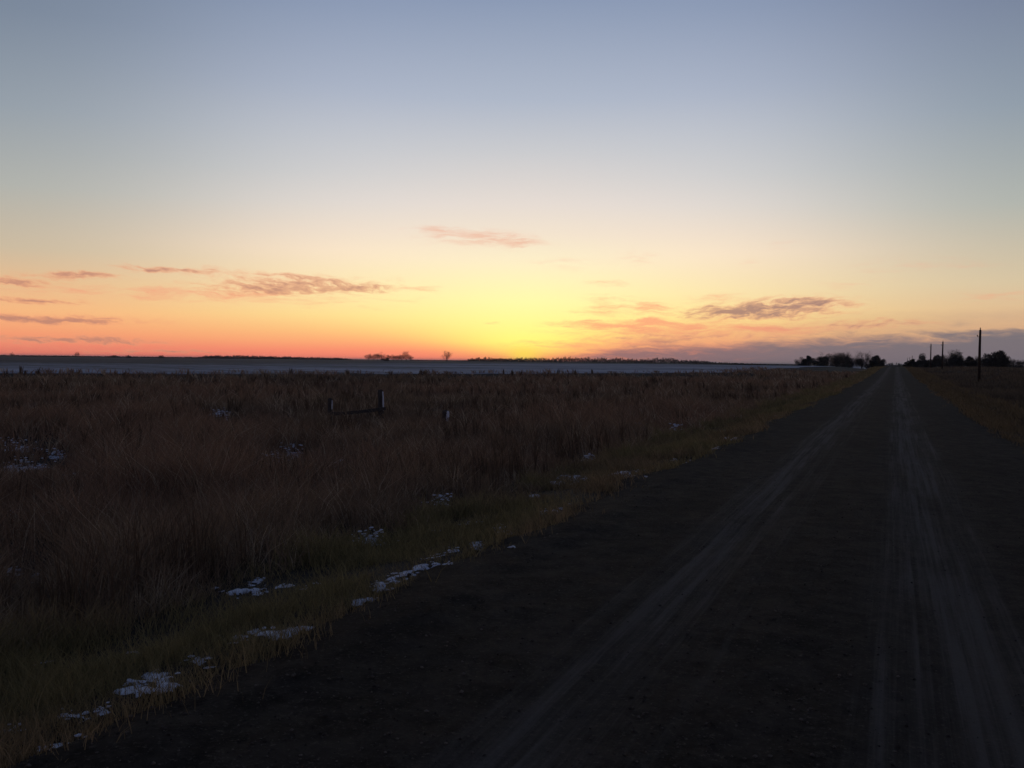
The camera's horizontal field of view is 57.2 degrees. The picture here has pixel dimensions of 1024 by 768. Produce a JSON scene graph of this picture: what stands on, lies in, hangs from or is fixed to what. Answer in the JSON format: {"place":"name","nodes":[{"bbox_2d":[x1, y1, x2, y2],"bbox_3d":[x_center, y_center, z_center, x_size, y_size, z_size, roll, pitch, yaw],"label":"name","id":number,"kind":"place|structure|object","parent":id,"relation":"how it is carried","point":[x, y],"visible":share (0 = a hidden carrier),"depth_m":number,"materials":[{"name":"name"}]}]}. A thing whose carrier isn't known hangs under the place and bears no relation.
{"place":"outdoors","nodes":[
{"label":"outdoors","id":0,"kind":"place"},
{"bbox_2d":[0,356,870,373],"bbox_3d":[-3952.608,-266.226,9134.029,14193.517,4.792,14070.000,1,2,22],"label":"snowy field","id":1,"kind":"structure","parent":0,"point":[152,365],"depth_m":177.58,"materials":[{"name":"white snow"}]},
{"bbox_2d":[0,355,157,357],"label":"distant trees","id":2,"kind":"object","parent":1,"relation":"on","point":[71,356],"visible":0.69,"depth_m":1525.20,"materials":[{"name":"black plant"}]},
{"bbox_2d":[164,355,351,359],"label":"distant trees","id":3,"kind":"object","parent":1,"relation":"on","point":[250,357],"visible":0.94,"depth_m":1435.69,"materials":[{"name":"black plant"}]},
{"bbox_2d":[402,351,410,359],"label":"bare tree","id":4,"kind":"object","parent":1,"relation":"on","point":[407,355],"visible":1,"depth_m":892.85,"materials":[{"name":"brown plant"}]},
{"bbox_2d":[411,360,466,360],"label":"distant trees","id":5,"kind":"object","parent":1,"relation":"on","point":[438,360],"visible":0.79,"depth_m":1485.45,"materials":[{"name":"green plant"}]},
{"bbox_2d":[441,351,451,361],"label":"bare tree","id":6,"kind":"object","parent":1,"relation":"on","point":[446,356],"visible":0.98,"depth_m":877.11,"materials":[{"name":"brown plant"}]},
{"bbox_2d":[467,356,715,363],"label":"distant trees","id":7,"kind":"object","parent":1,"relation":"on","point":[595,360],"visible":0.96,"depth_m":1285.55,"materials":[{"name":"black plant"}]},
{"bbox_2d":[715,362,798,365],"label":"distant trees","id":8,"kind":"object","parent":1,"relation":"on","point":[754,364],"visible":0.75,"depth_m":1254.27,"materials":[{"name":"black plant"}]},
{"bbox_2d":[794,357,804,365],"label":"bushy tree","id":9,"kind":"object","parent":1,"relation":"on","point":[796,361],"visible":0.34,"depth_m":335.84,"materials":[{"name":"black plant"}]},
{"bbox_2d":[0,365,1023,767],"bbox_3d":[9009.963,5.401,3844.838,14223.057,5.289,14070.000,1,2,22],"label":"ground","id":10,"kind":"structure","parent":0,"point":[266,585],"depth_m":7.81,"materials":[{"name":"plant"}]},
{"bbox_2d":[328,398,332,419],"bbox_3d":[-6.367,0.995,32.925,0.188,1.000,0.180,1,2,22],"label":"fence post","id":11,"kind":"object","parent":10,"relation":"on","point":[330,404],"visible":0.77,"depth_m":32.86,"materials":[{"name":"grey wood"}]},
{"bbox_2d":[0,409,734,750],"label":"snow","id":12,"kind":"structure","parent":10,"relation":"on","point":[268,633],"depth_m":7.09,"materials":[{"name":"white snow"}]},
{"bbox_2d":[378,390,384,420],"bbox_3d":[-4.758,0.851,34.208,0.247,1.295,0.223,1,2,22],"label":"fence post","id":13,"kind":"object","parent":10,"relation":"on","point":[380,398],"visible":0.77,"depth_m":34.12,"materials":[{"name":"grey wood"}]},
{"bbox_2d":[330,407,385,415],"bbox_3d":[-5.466,0.968,33.327,2.260,0.261,0.044,-1,2,-38],"label":"fence rail","id":14,"kind":"object","parent":13,"relation":"attached to","point":[370,410],"visible":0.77,"depth_m":33.44,"materials":[{"name":"brown wood"}]},
{"bbox_2d":[0,366,862,658],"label":"tall grass","id":15,"kind":"structure","parent":10,"relation":"on","point":[272,508],"depth_m":18.84,"materials":[{"name":"brown plant"}]},
{"bbox_2d":[441,410,448,423],"bbox_3d":[-2.215,1.249,30.950,0.314,0.788,0.232,1,2,22],"label":"fence post","id":16,"kind":"object","parent":10,"relation":"on","point":[446,414],"visible":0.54,"depth_m":30.87,"materials":[{"name":"grey wood"}]},
{"bbox_2d":[798,355,813,365],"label":"bushy tree","id":17,"kind":"object","parent":10,"relation":"on","point":[807,361],"visible":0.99,"depth_m":328.63,"materials":[{"name":"black plant"}]},
{"bbox_2d":[811,356,823,365],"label":"bushy tree","id":18,"kind":"object","parent":10,"relation":"on","point":[814,362],"visible":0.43,"depth_m":337.95,"materials":[{"name":"black plant"}]},
{"bbox_2d":[816,354,842,366],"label":"bushy tree","id":19,"kind":"object","parent":10,"relation":"on","point":[825,361],"visible":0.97,"depth_m":326.53,"materials":[{"name":"black plant"}]},
{"bbox_2d":[830,353,841,366],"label":"bare bush","id":20,"kind":"object","parent":10,"relation":"on","point":[836,356],"visible":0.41,"depth_m":329.80,"materials":[{"name":"brown plant"}]},
{"bbox_2d":[837,352,853,366],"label":"bare bush","id":21,"kind":"object","parent":10,"relation":"on","point":[844,356],"visible":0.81,"depth_m":327.26,"materials":[{"name":"brown plant"}]},
{"bbox_2d":[843,357,863,367],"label":"bushy tree","id":22,"kind":"object","parent":10,"relation":"on","point":[850,364],"visible":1,"depth_m":322.54,"materials":[{"name":"black plant"}]},
{"bbox_2d":[851,350,872,368],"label":"bare tree","id":23,"kind":"object","parent":10,"relation":"on","point":[860,353],"visible":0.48,"depth_m":329.46,"materials":[{"name":"brown plant"}]},
{"bbox_2d":[859,357,870,368],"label":"bushy tree","id":24,"kind":"object","parent":10,"relation":"on","point":[866,365],"visible":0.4,"depth_m":320.53,"materials":[{"name":"black plant"}]},
{"bbox_2d":[869,355,882,366],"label":"bushy tree","id":25,"kind":"object","parent":10,"relation":"on","point":[872,361],"visible":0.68,"depth_m":315.67,"materials":[{"name":"black plant"}]},
{"bbox_2d":[875,359,886,366],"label":"bushy tree","id":26,"kind":"object","parent":10,"relation":"on","point":[880,363],"visible":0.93,"depth_m":312.33,"materials":[{"name":"black plant"}]},
{"bbox_2d":[884,362,903,366],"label":"distant trees","id":27,"kind":"object","parent":10,"relation":"on","point":[889,365],"visible":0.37,"depth_m":1406.51,"materials":[{"name":"black plant"}]},
{"bbox_2d":[904,359,917,366],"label":"bushy tree","id":28,"kind":"object","parent":10,"relation":"on","point":[911,362],"visible":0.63,"depth_m":316.95,"materials":[{"name":"black plant"}]},
{"bbox_2d":[916,353,931,367],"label":"bushy tree","id":29,"kind":"object","parent":10,"relation":"on","point":[921,362],"visible":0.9,"depth_m":306.24,"materials":[{"name":"black plant"}]},
{"bbox_2d":[924,359,933,367],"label":"bushy tree","id":30,"kind":"object","parent":10,"relation":"on","point":[928,364],"visible":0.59,"depth_m":305.60,"materials":[{"name":"black plant"}]},
{"bbox_2d":[932,355,943,366],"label":"bushy tree","id":31,"kind":"object","parent":10,"relation":"on","point":[937,361],"visible":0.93,"depth_m":299.51,"materials":[{"name":"black plant"}]},
{"bbox_2d":[943,356,955,366],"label":"bushy tree","id":32,"kind":"object","parent":10,"relation":"on","point":[946,363],"visible":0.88,"depth_m":294.55,"materials":[{"name":"black plant"}]},
{"bbox_2d":[947,352,963,366],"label":"bushy tree","id":33,"kind":"object","parent":10,"relation":"on","point":[958,362],"visible":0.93,"depth_m":293.21,"materials":[{"name":"black plant"}]},
{"bbox_2d":[955,355,973,366],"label":"bushy tree","id":34,"kind":"object","parent":10,"relation":"on","point":[967,362],"visible":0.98,"depth_m":292.48,"materials":[{"name":"black plant"}]},
{"bbox_2d":[972,356,982,366],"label":"bare bush","id":35,"kind":"object","parent":10,"relation":"on","point":[974,359],"visible":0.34,"depth_m":295.05,"materials":[{"name":"brown plant"}]},
{"bbox_2d":[976,356,989,366],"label":"bushy tree","id":36,"kind":"object","parent":10,"relation":"on","point":[986,364],"visible":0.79,"depth_m":284.87,"materials":[{"name":"black plant"}]},
{"bbox_2d":[982,352,997,366],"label":"bushy tree","id":37,"kind":"object","parent":10,"relation":"on","point":[988,356],"visible":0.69,"depth_m":285.01,"materials":[{"name":"black plant"}]},
{"bbox_2d":[1010,360,1016,367],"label":"bare bush","id":38,"kind":"object","parent":10,"relation":"on","point":[1012,363],"visible":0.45,"depth_m":295.00,"materials":[{"name":"brown plant"}]},
{"bbox_2d":[1013,360,1023,367],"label":"bare bush","id":39,"kind":"object","parent":10,"relation":"on","point":[1020,363],"visible":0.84,"depth_m":294.14,"materials":[{"name":"brown plant"}]},
{"bbox_2d":[0,0,1023,365],"label":"sky","id":40,"kind":"structure","parent":0,"point":[728,181],"materials":[{"name":"blue"}]},
{"bbox_2d":[5,367,1023,767],"bbox_3d":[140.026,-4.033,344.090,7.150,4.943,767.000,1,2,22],"label":"gravel road","id":41,"kind":"structure","parent":0,"point":[907,421],"depth_m":5.26,"materials":[{"name":"grey gravel"}]},
{"bbox_2d":[916,366,1023,423],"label":"pasture grass","id":42,"kind":"structure","parent":0,"point":[1014,390],"depth_m":99.64,"materials":[{"name":"brown plant"}]},
{"bbox_2d":[941,342,943,369],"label":"utility pole","id":43,"kind":"object","parent":42,"relation":"on","point":[942,344],"visible":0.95,"depth_m":204.37,"materials":[{"name":"brown wood"}]},
{"bbox_2d":[977,328,980,380],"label":"utility pole","id":44,"kind":"object","parent":42,"relation":"on","point":[979,363],"visible":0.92,"depth_m":105.51,"materials":[{"name":"brown wood"}]},
{"bbox_2d":[989,350,1011,366],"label":"bushy tree","id":45,"kind":"object","parent":42,"relation":"on","point":[1001,357],"visible":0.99,"depth_m":280.62,"materials":[{"name":"black plant"}]}
]}

